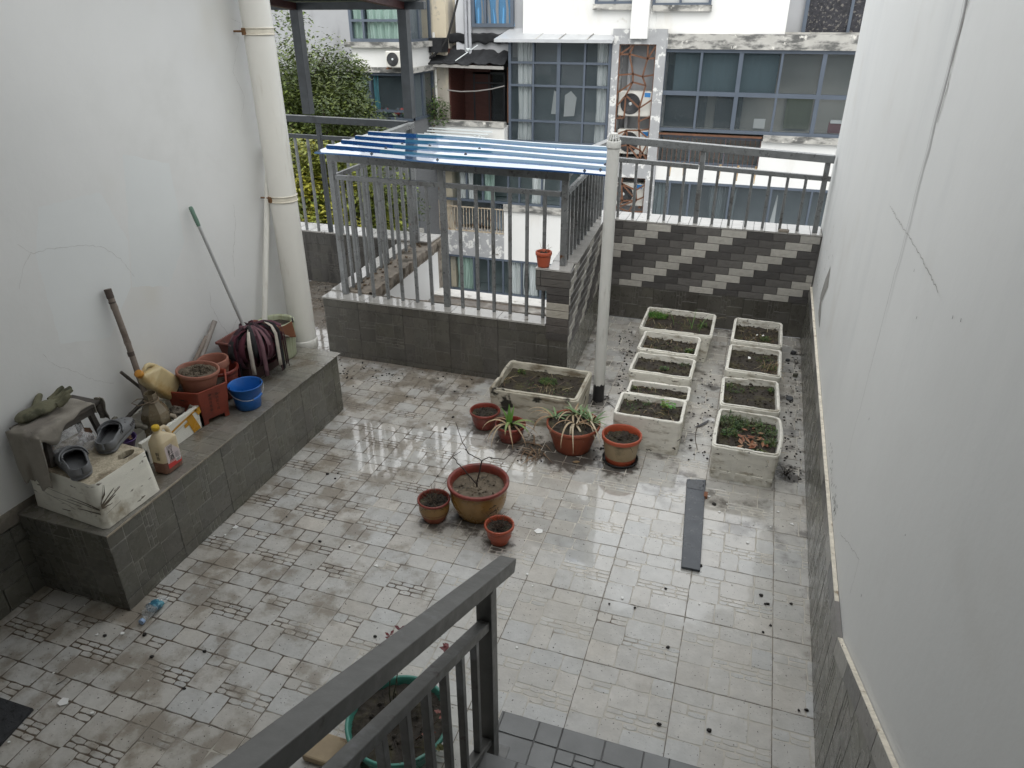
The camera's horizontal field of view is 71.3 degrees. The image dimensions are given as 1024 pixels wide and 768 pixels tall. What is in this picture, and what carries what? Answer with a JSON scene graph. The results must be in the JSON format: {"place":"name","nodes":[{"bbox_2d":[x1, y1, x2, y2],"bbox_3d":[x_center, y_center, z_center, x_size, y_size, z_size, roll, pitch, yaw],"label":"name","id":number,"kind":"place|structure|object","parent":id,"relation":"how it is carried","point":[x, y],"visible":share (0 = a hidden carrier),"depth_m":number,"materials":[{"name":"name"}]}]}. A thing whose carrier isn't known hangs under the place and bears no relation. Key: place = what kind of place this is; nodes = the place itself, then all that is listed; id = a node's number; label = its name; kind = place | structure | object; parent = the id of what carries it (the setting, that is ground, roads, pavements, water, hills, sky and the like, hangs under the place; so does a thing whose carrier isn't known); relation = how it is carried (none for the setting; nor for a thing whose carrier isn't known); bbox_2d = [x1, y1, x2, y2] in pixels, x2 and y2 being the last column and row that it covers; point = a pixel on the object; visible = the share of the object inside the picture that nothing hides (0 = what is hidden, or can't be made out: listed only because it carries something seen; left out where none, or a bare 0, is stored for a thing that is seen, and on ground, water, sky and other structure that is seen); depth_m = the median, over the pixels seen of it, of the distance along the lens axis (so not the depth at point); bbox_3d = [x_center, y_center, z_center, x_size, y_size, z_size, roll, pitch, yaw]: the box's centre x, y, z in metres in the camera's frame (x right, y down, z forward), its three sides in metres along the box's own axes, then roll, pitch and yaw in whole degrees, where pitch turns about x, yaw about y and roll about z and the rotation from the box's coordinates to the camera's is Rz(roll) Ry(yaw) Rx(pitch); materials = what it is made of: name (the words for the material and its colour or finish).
{"place":"outdoors","nodes":[
{"label":"outdoors","id":0,"kind":"place"},
{"bbox_2d":[0,281,815,767],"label":"floor","id":1,"kind":"structure","parent":0,"point":[272,607],"depth_m":3.69,"materials":[{"name":"tile"}]},
{"bbox_2d":[0,697,32,746],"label":"doormat","id":2,"kind":"object","parent":1,"relation":"on","point":[14,716],"visible":1,"depth_m":3.07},
{"bbox_2d":[0,0,286,619],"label":"house wall","id":3,"kind":"structure","parent":1,"relation":"on","point":[129,134],"depth_m":3.86,"materials":[{"name":"white paint"}]},
{"bbox_2d":[262,175,269,319],"bbox_3d":[-1.740,-0.990,5.051,0.039,1.273,0.468,6,28,12],"label":"thin pipe","id":4,"kind":"object","parent":3,"relation":"attached to","point":[265,260],"visible":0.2,"depth_m":5.05,"materials":[{"name":"white plastic"}]},
{"bbox_2d":[233,0,318,348],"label":"drainpipe","id":5,"kind":"object","parent":3,"relation":"attached to","point":[257,30],"visible":0.91,"depth_m":4.82,"materials":[{"name":"white plastic"}]},
{"bbox_2d":[138,599,163,624],"bbox_3d":[-1.819,1.129,3.615,0.067,0.062,0.190,6,28,12],"label":"water bottle","id":6,"kind":"object","parent":1,"relation":"on","point":[154,605],"visible":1,"depth_m":3.62,"materials":[{"name":"plastic"}]},
{"bbox_2d":[17,346,343,609],"bbox_3d":[-1.863,0.423,4.521,0.572,0.481,2.191,9,29,16],"label":"tiled bench","id":7,"kind":"object","parent":1,"relation":"on","point":[234,460],"visible":0.81,"depth_m":4.01,"materials":[{"name":"tile"}]},
{"bbox_2d":[31,433,159,528],"bbox_3d":[-2.133,0.476,3.624,0.513,0.245,0.388,9,29,16],"label":"foam block","id":8,"kind":"object","parent":7,"relation":"on","point":[114,488],"depth_m":3.51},
{"bbox_2d":[9,395,99,467],"bbox_3d":[-2.269,0.239,3.595,0.191,0.209,0.363,9,29,16],"label":"wooden stool","id":9,"kind":"object","parent":8,"relation":"on","point":[88,412],"visible":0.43,"depth_m":3.62,"materials":[{"name":"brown wood"}]},
{"bbox_2d":[5,398,96,490],"bbox_3d":[-2.267,0.294,3.565,0.220,0.305,0.388,9,29,16],"label":"towel","id":10,"kind":"object","parent":9,"relation":"on","point":[28,451],"visible":0.91,"depth_m":3.44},
{"bbox_2d":[14,386,72,423],"bbox_3d":[-2.329,0.095,3.542,0.182,0.094,0.286,23,35,37],"label":"glove","id":11,"kind":"object","parent":10,"relation":"on","point":[60,396],"visible":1,"depth_m":3.51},
{"bbox_2d":[94,397,109,419],"bbox_3d":[-2.122,0.126,3.697,0.062,0.127,0.029,9,29,16],"label":"rag","id":12,"kind":"object","parent":9,"relation":"hanging from","point":[101,410],"visible":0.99,"depth_m":3.69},
{"bbox_2d":[43,428,93,457],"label":"wood scraps","id":13,"kind":"object","parent":8,"relation":"on","point":[86,434],"visible":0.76,"depth_m":3.67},
{"bbox_2d":[53,445,92,480],"bbox_3d":[-2.133,0.360,3.469,0.305,0.102,0.134,23,35,37],"label":"clog","id":14,"kind":"object","parent":8,"relation":"on","point":[73,462],"visible":1,"depth_m":3.46,"materials":[{"name":"grey plastic"}]},
{"bbox_2d":[95,417,134,453],"bbox_3d":[-2.067,0.245,3.690,0.134,0.102,0.305,-1,27,-2],"label":"clog","id":15,"kind":"object","parent":8,"relation":"on","point":[113,435],"visible":1,"depth_m":3.68,"materials":[{"name":"grey plastic"}]},
{"bbox_2d":[148,424,182,473],"bbox_3d":[-1.881,0.334,3.859,0.098,0.280,0.138,9,29,16],"label":"wine jug","id":16,"kind":"object","parent":7,"relation":"on","point":[164,449],"visible":1,"depth_m":3.83,"materials":[{"name":"plastic"}]},
{"bbox_2d":[131,397,204,464],"bbox_3d":[-2.075,0.265,4.133,0.304,0.151,0.465,9,29,16],"label":"foam box","id":17,"kind":"object","parent":7,"relation":"on","point":[189,422],"visible":0.39,"depth_m":4.17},
{"bbox_2d":[104,288,146,397],"bbox_3d":[-2.105,-0.111,4.038,0.196,0.883,0.119,25,37,39],"label":"shovel","id":18,"kind":"object","parent":17,"relation":"in","point":[108,292],"visible":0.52,"depth_m":3.95,"materials":[{"name":"brown wood"}]},
{"bbox_2d":[131,390,176,437],"bbox_3d":[-2.032,0.187,4.090,0.177,0.302,0.151,9,29,16],"label":"water bottle","id":19,"kind":"object","parent":17,"relation":"in","point":[154,409],"visible":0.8,"depth_m":4.03,"materials":[{"name":"plastic"}]},
{"bbox_2d":[170,368,229,424],"bbox_3d":[-1.924,0.077,4.407,0.386,0.232,0.370,9,29,16],"label":"hexagonal planter","id":20,"kind":"object","parent":7,"relation":"on","point":[211,402],"visible":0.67,"depth_m":4.29,"materials":[{"name":"red plastic"}]},
{"bbox_2d":[134,363,179,399],"bbox_3d":[-2.073,-0.016,4.160,0.127,0.282,0.292,9,29,16],"label":"oil jug","id":21,"kind":"object","parent":20,"relation":"on","point":[162,382],"visible":0.97,"depth_m":4.10,"materials":[{"name":"plastic"}]},
{"bbox_2d":[174,360,219,392],"bbox_3d":[-1.894,-0.027,4.328,0.248,0.170,0.248,9,29,16],"label":"flower pot","id":22,"kind":"object","parent":20,"relation":"in","point":[197,376],"visible":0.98,"depth_m":4.27,"materials":[{"name":"ceramic"}]},
{"bbox_2d":[199,320,216,356],"bbox_3d":[-2.002,-0.186,4.610,0.038,0.346,0.403,6,28,12],"label":"bamboo stick","id":23,"kind":"object","parent":20,"relation":"in","point":[210,332],"visible":0.5,"depth_m":4.65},
{"bbox_2d":[218,359,238,399],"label":"flower pot","id":24,"kind":"object","parent":7,"relation":"on","point":[231,374],"visible":0.23,"depth_m":4.57,"materials":[{"name":"red plastic"}]},
{"bbox_2d":[197,352,229,371],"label":"flower pot","id":25,"kind":"object","parent":24,"relation":"in","point":[221,360],"visible":0.37,"depth_m":4.59,"materials":[{"name":"ceramic"}]},
{"bbox_2d":[227,376,263,410],"bbox_3d":[-1.667,0.070,4.497,0.225,0.160,0.219,9,29,16],"label":"bucket","id":26,"kind":"object","parent":7,"relation":"on","point":[246,393],"visible":1,"depth_m":4.47,"materials":[{"name":"blue plastic"}]},
{"bbox_2d":[241,354,278,377],"bbox_3d":[-1.780,-0.159,4.921,0.212,0.177,0.372,9,29,16],"label":"trough","id":27,"kind":"object","parent":7,"relation":"on","point":[260,370],"visible":0.17,"depth_m":4.85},
{"bbox_2d":[189,206,289,377],"bbox_3d":[-1.712,-0.576,4.621,0.426,1.152,0.337,-22,35,-36],"label":"mop","id":28,"kind":"object","parent":27,"relation":"on","point":[262,342],"visible":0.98,"depth_m":4.66,"materials":[{"name":"fabric"}]},
{"bbox_2d":[215,320,280,360],"bbox_3d":[-1.778,-0.294,4.850,0.227,0.125,0.412,9,29,16],"label":"trough","id":29,"kind":"object","parent":27,"relation":"on","point":[222,343],"visible":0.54,"depth_m":4.71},
{"bbox_2d":[258,314,296,359],"bbox_3d":[-1.691,-0.333,5.153,0.260,0.273,0.260,9,29,16],"label":"ribbed pot","id":30,"kind":"object","parent":7,"relation":"on","point":[283,319],"visible":0.39,"depth_m":5.16,"materials":[{"name":"green plastic"}]},
{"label":"rag pegs","id":31,"kind":"object","parent":30,"relation":"on","visible":0},
{"bbox_2d":[279,321,295,336],"bbox_3d":[-1.599,-0.359,5.005,0.038,0.116,0.169,21,34,35],"label":"brown rag","id":32,"kind":"object","parent":31,"relation":"hanging from","point":[288,329],"visible":0.55,"depth_m":5.04,"materials":[{"name":"fabric"}]},
{"bbox_2d":[302,734,362,765],"bbox_3d":[-0.719,1.505,2.910,0.240,0.033,0.125,9,29,16],"label":"paving slab","id":33,"kind":"object","parent":1,"relation":"on","point":[324,750],"depth_m":2.90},
{"bbox_2d":[301,222,442,287],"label":"dark parapet","id":34,"kind":"structure","parent":1,"relation":"on","point":[321,255],"depth_m":7.88,"materials":[{"name":"concrete"}]},
{"bbox_2d":[270,0,425,234],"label":"steel pergola","id":35,"kind":"object","parent":34,"relation":"on","point":[295,8],"visible":0.51,"depth_m":6.94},
{"bbox_2d":[344,675,442,767],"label":"plant basin","id":36,"kind":"object","parent":1,"relation":"on","point":[364,714],"visible":0.32,"depth_m":2.89,"materials":[{"name":"plastic"}]},
{"bbox_2d":[385,625,448,751],"bbox_3d":[-0.369,1.200,2.824,0.324,0.383,0.311,9,29,16],"label":"rose bush","id":37,"kind":"object","parent":36,"relation":"on","point":[444,648],"visible":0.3,"depth_m":2.83,"materials":[{"name":"green plant"}]},
{"bbox_2d":[417,488,449,523],"bbox_3d":[-0.476,0.742,4.257,0.229,0.150,0.210,9,29,16],"label":"flower pot","id":38,"kind":"object","parent":1,"relation":"on","point":[431,513],"visible":0.88,"depth_m":4.21,"materials":[{"name":"brown ceramic"}]},
{"bbox_2d":[103,287,808,731],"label":"soil litter","id":39,"kind":"object","parent":1,"relation":"on","point":[593,459],"visible":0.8,"depth_m":5.08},
{"bbox_2d":[322,216,602,378],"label":"notch parapet","id":40,"kind":"structure","parent":1,"relation":"on","point":[425,333],"depth_m":5.96,"materials":[{"name":"tile"}]},
{"bbox_2d":[326,154,603,317],"bbox_3d":[-0.297,-1.512,6.287,2.019,1.185,1.601,9,29,16],"label":"notch railing","id":41,"kind":"object","parent":40,"relation":"on","point":[584,201],"visible":0.82,"depth_m":5.70,"materials":[{"name":"metal"}]},
{"bbox_2d":[314,131,606,175],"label":"sheet roof","id":42,"kind":"structure","parent":41,"relation":"on","point":[500,153],"depth_m":5.52,"materials":[{"name":"metal"}]},
{"bbox_2d":[535,249,551,267],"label":"flower pot","id":43,"kind":"object","parent":40,"relation":"on","point":[543,259],"visible":0.99,"depth_m":5.34,"materials":[{"name":"ceramic"}]},
{"bbox_2d":[447,463,508,523],"bbox_3d":[-0.198,0.672,4.300,0.372,0.235,0.391,9,29,16],"label":"flower pot","id":44,"kind":"object","parent":1,"relation":"on","point":[472,502],"visible":0.96,"depth_m":4.22,"materials":[{"name":"ceramic"}]},
{"bbox_2d":[453,422,513,486],"bbox_3d":[-0.168,0.436,4.195,0.354,0.384,0.122,5,28,9],"label":"bare twig","id":45,"kind":"object","parent":44,"relation":"on","point":[476,482],"visible":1,"depth_m":4.20,"materials":[{"name":"wood"}]},
{"bbox_2d":[470,402,499,430],"bbox_3d":[-0.204,0.250,5.222,0.232,0.135,0.258,9,29,16],"label":"flower pot","id":46,"kind":"object","parent":1,"relation":"on","point":[482,414],"visible":0.99,"depth_m":5.19,"materials":[{"name":"red plastic"}]},
{"bbox_2d":[484,515,514,546],"bbox_3d":[-0.081,0.847,4.082,0.194,0.125,0.178,9,29,16],"label":"flower pot","id":47,"kind":"object","parent":1,"relation":"on","point":[499,538],"visible":0.88,"depth_m":4.04,"materials":[{"name":"ceramic"}]},
{"bbox_2d":[495,416,525,443],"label":"flower pot","id":48,"kind":"object","parent":1,"relation":"on","point":[506,437],"visible":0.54,"depth_m":5.01,"materials":[{"name":"ceramic"}]},
{"bbox_2d":[482,405,537,445],"bbox_3d":[-0.007,0.294,4.962,0.412,0.241,0.260,1,27,2],"label":"wilting lily","id":49,"kind":"object","parent":48,"relation":"in","point":[509,418],"visible":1,"depth_m":5.01,"materials":[{"name":"green plant"}]},
{"bbox_2d":[508,435,550,463],"bbox_3d":[0.129,0.454,4.941,0.269,0.024,0.411,-7,28,-13],"label":"fallen foliage","id":50,"kind":"object","parent":1,"relation":"on","point":[531,454],"visible":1,"depth_m":4.91,"materials":[{"name":"plant"}]},
{"bbox_2d":[489,360,591,427],"bbox_3d":[0.223,0.078,5.405,0.671,0.270,0.512,8,29,16],"label":"foam planter","id":51,"kind":"object","parent":1,"relation":"on","point":[522,399],"visible":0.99,"depth_m":5.30,"materials":[{"name":"plastic"}]},
{"bbox_2d":[504,368,571,406],"bbox_3d":[0.172,-0.019,5.391,0.680,0.043,0.560,9,29,16],"label":"weed patch","id":52,"kind":"object","parent":51,"relation":"on","point":[543,380],"visible":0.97,"depth_m":5.39,"materials":[{"name":"green plant"}]},
{"bbox_2d":[546,409,600,455],"bbox_3d":[0.418,0.343,4.953,0.386,0.215,0.374,9,29,16],"label":"flower pot","id":53,"kind":"object","parent":1,"relation":"on","point":[577,446],"visible":0.8,"depth_m":4.85,"materials":[{"name":"ceramic"}]},
{"bbox_2d":[529,401,608,442],"bbox_3d":[0.433,0.283,4.934,0.482,0.247,0.605,-16,31,-28],"label":"spiky plant","id":54,"kind":"object","parent":53,"relation":"in","point":[582,414],"visible":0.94,"depth_m":4.92,"materials":[{"name":"green plant"}]},
{"bbox_2d":[476,711,699,767],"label":"stairs","id":55,"kind":"structure","parent":1,"relation":"on","point":[530,743],"depth_m":2.76,"materials":[{"name":"tile"}]},
{"bbox_2d":[212,555,515,767],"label":"handrail","id":56,"kind":"object","parent":55,"relation":"on","point":[291,737],"visible":0.95,"depth_m":1.82,"materials":[{"name":"metal"}]},
{"bbox_2d":[593,132,620,401],"bbox_3d":[0.675,-0.763,5.149,0.096,1.999,0.096,9,29,16],"label":"vent pole","id":57,"kind":"object","parent":1,"relation":"on","point":[613,146],"visible":1,"depth_m":5.06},
{"bbox_2d":[602,451,637,468],"bbox_3d":[0.735,0.504,4.851,0.244,0.020,0.244,9,29,16],"label":"plant saucer","id":58,"kind":"object","parent":1,"relation":"on","point":[618,467],"visible":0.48,"depth_m":4.78,"materials":[{"name":"black plastic"}]},
{"bbox_2d":[602,424,641,466],"bbox_3d":[0.732,0.426,4.803,0.269,0.205,0.281,9,29,16],"label":"flower pot","id":59,"kind":"object","parent":58,"relation":"on","point":[621,443],"visible":1,"depth_m":4.76,"materials":[{"name":"orange plastic"}]},
{"bbox_2d":[613,392,686,455],"bbox_3d":[0.965,0.278,5.016,0.474,0.272,0.344,8,29,16],"label":"foam planter","id":60,"kind":"object","parent":1,"relation":"on","point":[661,433],"visible":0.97,"depth_m":4.90,"materials":[{"name":"plastic"}]},
{"bbox_2d":[621,397,682,425],"bbox_3d":[0.955,0.153,4.974,0.504,0.090,0.318,9,29,16],"label":"weed patch","id":61,"kind":"object","parent":60,"relation":"on","point":[665,405],"visible":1,"depth_m":4.97,"materials":[{"name":"green plant"}]},
{"bbox_2d":[626,379,690,429],"bbox_3d":[1.048,0.162,5.254,0.489,0.258,0.276,8,29,15],"label":"foam planter","id":62,"kind":"object","parent":1,"relation":"on","point":[664,390],"visible":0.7,"depth_m":5.26,"materials":[{"name":"plastic"}]},
{"bbox_2d":[628,352,695,387],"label":"foam planter","id":63,"kind":"object","parent":1,"relation":"on","point":[643,366],"visible":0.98,"depth_m":5.59,"materials":[{"name":"plastic"}]},
{"bbox_2d":[637,331,700,374],"bbox_3d":[1.306,-0.236,6.013,0.506,0.265,0.394,9,29,17],"label":"foam planter","id":64,"kind":"object","parent":1,"relation":"on","point":[665,339],"visible":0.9,"depth_m":6.01,"materials":[{"name":"plastic"}]},
{"bbox_2d":[639,307,715,361],"bbox_3d":[1.490,-0.457,6.434,0.627,0.269,0.572,9,29,16],"label":"foam planter","id":65,"kind":"object","parent":1,"relation":"on","point":[704,334],"visible":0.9,"depth_m":6.38,"materials":[{"name":"plastic"}]},
{"bbox_2d":[640,310,712,338],"bbox_3d":[1.515,-0.595,6.342,0.734,0.177,0.608,9,29,16],"label":"weed patch","id":66,"kind":"object","parent":65,"relation":"on","point":[658,314],"visible":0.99,"depth_m":6.50,"materials":[{"name":"green plant"}]},
{"bbox_2d":[681,479,705,571],"bbox_3d":[1.080,0.813,4.258,0.119,0.014,0.878,7,28,14],"label":"plank","id":67,"kind":"object","parent":1,"relation":"on","point":[693,528],"visible":1,"depth_m":4.18,"materials":[{"name":"wood"}]},
{"bbox_2d":[602,210,821,337],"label":"brick parapet","id":68,"kind":"structure","parent":1,"relation":"on","point":[723,272],"depth_m":6.65,"materials":[{"name":"tile"}]},
{"bbox_2d":[593,135,835,232],"bbox_3d":[1.658,-1.633,6.058,1.966,0.748,0.876,9,29,16],"label":"parapet railing","id":69,"kind":"object","parent":68,"relation":"on","point":[828,160],"visible":0.92,"depth_m":6.31,"materials":[{"name":"metal"}]},
{"bbox_2d":[709,409,782,487],"bbox_3d":[1.552,0.428,4.737,0.436,0.259,0.564,9,29,17],"label":"foam planter","id":70,"kind":"object","parent":1,"relation":"on","point":[733,462],"visible":0.92,"depth_m":4.59,"materials":[{"name":"plastic"}]},
{"bbox_2d":[713,409,784,452],"bbox_3d":[1.574,0.325,4.718,0.488,0.077,0.569,9,29,16],"label":"weed patch","id":71,"kind":"object","parent":70,"relation":"on","point":[735,425],"visible":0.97,"depth_m":4.77,"materials":[{"name":"green plant"}]},
{"bbox_2d":[719,377,782,417],"bbox_3d":[1.740,0.171,5.233,0.468,0.258,0.486,8,29,15],"label":"foam planter","id":72,"kind":"object","parent":1,"relation":"on","point":[762,400],"visible":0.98,"depth_m":5.20,"materials":[{"name":"plastic"}]},
{"bbox_2d":[724,344,781,383],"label":"foam planter","id":73,"kind":"object","parent":1,"relation":"on","point":[738,354],"visible":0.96,"depth_m":5.70,"materials":[{"name":"plastic"}]},
{"bbox_2d":[730,318,788,350],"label":"foam planter","id":74,"kind":"object","parent":1,"relation":"on","point":[746,326],"visible":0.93,"depth_m":6.27,"materials":[{"name":"plastic"}]},
{"bbox_2d":[800,0,1023,767],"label":"boundary wall","id":75,"kind":"structure","parent":1,"relation":"on","point":[912,350],"depth_m":2.24,"materials":[{"name":"white paint"}]},
{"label":"ground","id":76,"kind":"structure","parent":0,"visible":0},
{"bbox_2d":[272,10,365,326],"bbox_3d":[-4.832,-2.277,17.294,2.875,12.539,3.113,-20,33,-33],"label":"camphor tree","id":77,"kind":"object","parent":76,"relation":"on","point":[294,60],"visible":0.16,"depth_m":14.73,"materials":[{"name":"green plant"}]},
{"bbox_2d":[288,129,370,282],"bbox_3d":[-3.542,0.221,14.742,1.973,10.449,1.732,-19,33,-32],"label":"camphor tree","id":78,"kind":"object","parent":76,"relation":"on","point":[304,167],"visible":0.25,"depth_m":12.20,"materials":[{"name":"green plant"}]},
{"bbox_2d":[284,41,378,135],"bbox_3d":[-4.010,-2.220,18.099,2.067,11.694,2.343,0,27,0],"label":"camphor tree","id":79,"kind":"object","parent":76,"relation":"on","point":[354,74],"visible":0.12,"depth_m":15.51,"materials":[{"name":"green plant"}]},
{"bbox_2d":[297,186,365,283],"bbox_3d":[-3.135,0.969,14.199,1.562,9.618,1.257,15,31,27],"label":"camphor tree","id":80,"kind":"object","parent":76,"relation":"on","point":[311,214],"visible":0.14,"depth_m":12.07,"materials":[{"name":"green plant"}]},
{"bbox_2d":[276,35,408,188],"bbox_3d":[-3.760,-1.718,16.954,3.710,11.856,3.329,9,29,16],"label":"camphor tree","id":81,"kind":"object","parent":76,"relation":"on","point":[342,130],"visible":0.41,"depth_m":14.31,"materials":[{"name":"green plant"}]},
{"bbox_2d":[308,163,417,231],"bbox_3d":[-3.055,-0.058,15.752,2.409,10.012,2.312,9,29,16],"label":"camphor tree","id":82,"kind":"object","parent":76,"relation":"on","point":[386,204],"visible":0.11,"depth_m":13.73,"materials":[{"name":"green plant"}]},
{"bbox_2d":[344,0,441,255],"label":"bay building","id":83,"kind":"structure","parent":76,"relation":"on","point":[374,36],"depth_m":17.34,"materials":[{"name":"white paint"}]},
{"bbox_2d":[348,9,421,41],"bbox_3d":[-3.008,-8.949,16.774,1.487,1.610,0.856,9,29,16],"label":"window","id":84,"kind":"structure","parent":83,"relation":"in","point":[364,25],"depth_m":16.76,"materials":[{"name":"green glass"}]},
{"bbox_2d":[356,72,426,120],"bbox_3d":[-3.004,-7.170,17.696,1.487,1.083,0.856,9,29,16],"label":"window","id":85,"kind":"structure","parent":83,"relation":"in","point":[386,88],"depth_m":17.83,"materials":[{"name":"grey glass"}]},
{"bbox_2d":[385,51,400,68],"bbox_3d":[-2.689,-7.537,16.604,0.496,0.387,0.224,9,29,16],"label":"outdoor unit","id":86,"kind":"object","parent":83,"relation":"attached to","point":[392,58],"visible":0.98,"depth_m":16.55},
{"bbox_2d":[410,0,431,41],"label":"side window","id":87,"kind":"structure","parent":83,"relation":"in","point":[427,1],"depth_m":17.26,"materials":[{"name":"blue glass"}]},
{"bbox_2d":[413,70,434,120],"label":"side window","id":88,"kind":"structure","parent":83,"relation":"in","point":[423,116],"depth_m":17.75,"materials":[{"name":"grey glass"}]},
{"bbox_2d":[271,0,865,337],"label":"apartment building","id":89,"kind":"structure","parent":76,"relation":"on","point":[771,74],"depth_m":17.09,"materials":[{"name":"white paint"}]},
{"bbox_2d":[426,78,450,125],"bbox_3d":[-1.979,-7.147,18.092,0.979,1.165,0.575,9,29,16],"label":"balcony shrub","id":90,"kind":"object","parent":89,"relation":"on","point":[442,115],"visible":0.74,"depth_m":18.09,"materials":[{"name":"green plant"}]},
{"bbox_2d":[424,127,491,137],"bbox_3d":[-1.464,-6.252,18.030,1.941,0.358,0.544,9,29,16],"label":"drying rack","id":91,"kind":"object","parent":89,"relation":"attached to","point":[475,134],"visible":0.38,"depth_m":17.95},
{"bbox_2d":[428,33,507,69],"bbox_3d":[-1.246,-7.674,18.235,2.609,2.367,1.213,9,29,16],"label":"canopy","id":92,"kind":"object","parent":89,"relation":"attached to","point":[462,58],"visible":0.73,"depth_m":17.53,"materials":[{"name":"grey metal"}]},
{"bbox_2d":[473,72,505,121],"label":"window","id":93,"kind":"structure","parent":89,"relation":"in","point":[501,73],"depth_m":18.87,"materials":[{"name":"brown glass"}]},
{"bbox_2d":[434,288,545,308],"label":"canopy roof","id":94,"kind":"structure","parent":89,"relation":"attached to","point":[503,299],"depth_m":7.60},
{"bbox_2d":[471,0,514,26],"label":"window","id":95,"kind":"structure","parent":89,"relation":"in","point":[476,11],"depth_m":17.23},
{"bbox_2d":[441,253,550,299],"bbox_3d":[0.088,-3.122,20.186,5.421,1.050,0.854,9,29,16],"label":"window","id":96,"kind":"structure","parent":89,"relation":"in","point":[485,264],"depth_m":20.16,"materials":[{"name":"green glass"}]},
{"bbox_2d":[446,172,604,209],"bbox_3d":[0.029,-5.461,18.994,5.097,1.160,0.854,9,29,16],"label":"window","id":97,"kind":"structure","parent":89,"relation":"in","point":[465,178],"depth_m":19.14,"materials":[{"name":"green glass"}]},
{"bbox_2d":[508,42,612,144],"bbox_3d":[1.244,-7.215,17.628,2.526,2.367,0.856,9,29,16],"label":"window","id":98,"kind":"structure","parent":89,"relation":"in","point":[559,93],"depth_m":17.73,"materials":[{"name":"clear glass"}]},
{"bbox_2d":[616,180,643,207],"bbox_3d":[2.936,-4.798,18.016,0.800,0.600,0.330,9,29,16],"label":"outdoor unit","id":99,"kind":"object","parent":89,"relation":"attached to","point":[628,196],"visible":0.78,"depth_m":17.88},
{"bbox_2d":[617,128,648,156],"bbox_3d":[2.971,-5.904,17.429,0.800,0.600,0.330,9,29,16],"label":"outdoor unit","id":100,"kind":"object","parent":89,"relation":"attached to","point":[623,149],"visible":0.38,"depth_m":17.32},
{"bbox_2d":[618,90,651,118],"bbox_3d":[2.951,-6.678,17.034,0.800,0.600,0.330,9,29,16],"label":"outdoor unit","id":101,"kind":"object","parent":89,"relation":"attached to","point":[635,96],"visible":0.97,"depth_m":16.93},
{"bbox_2d":[652,0,711,5],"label":"window","id":102,"kind":"structure","parent":89,"relation":"in","point":[653,1],"depth_m":15.61,"materials":[{"name":"glass"}]},
{"bbox_2d":[658,131,762,167],"bbox_3d":[4.792,-5.742,17.364,2.430,0.660,0.854,9,29,16],"label":"window","id":103,"kind":"structure","parent":89,"relation":"in","point":[696,155],"depth_m":17.56,"materials":[{"name":"glass"}]},
{"bbox_2d":[652,179,827,226],"bbox_3d":[5.968,-4.187,17.435,5.223,1.450,0.854,9,29,16],"label":"window","id":104,"kind":"structure","parent":89,"relation":"in","point":[793,198],"depth_m":17.60,"materials":[{"name":"clear glass"}]},
{"bbox_2d":[659,49,855,137],"bbox_3d":[6.019,-6.637,16.202,5.139,1.754,0.956,9,29,16],"label":"window","id":105,"kind":"structure","parent":89,"relation":"in","point":[801,93],"depth_m":16.33,"materials":[{"name":"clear glass"}]},
{"bbox_2d":[801,0,865,32],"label":"window","id":106,"kind":"structure","parent":89,"relation":"in","point":[846,16],"depth_m":15.35,"materials":[{"name":"grey glass"}]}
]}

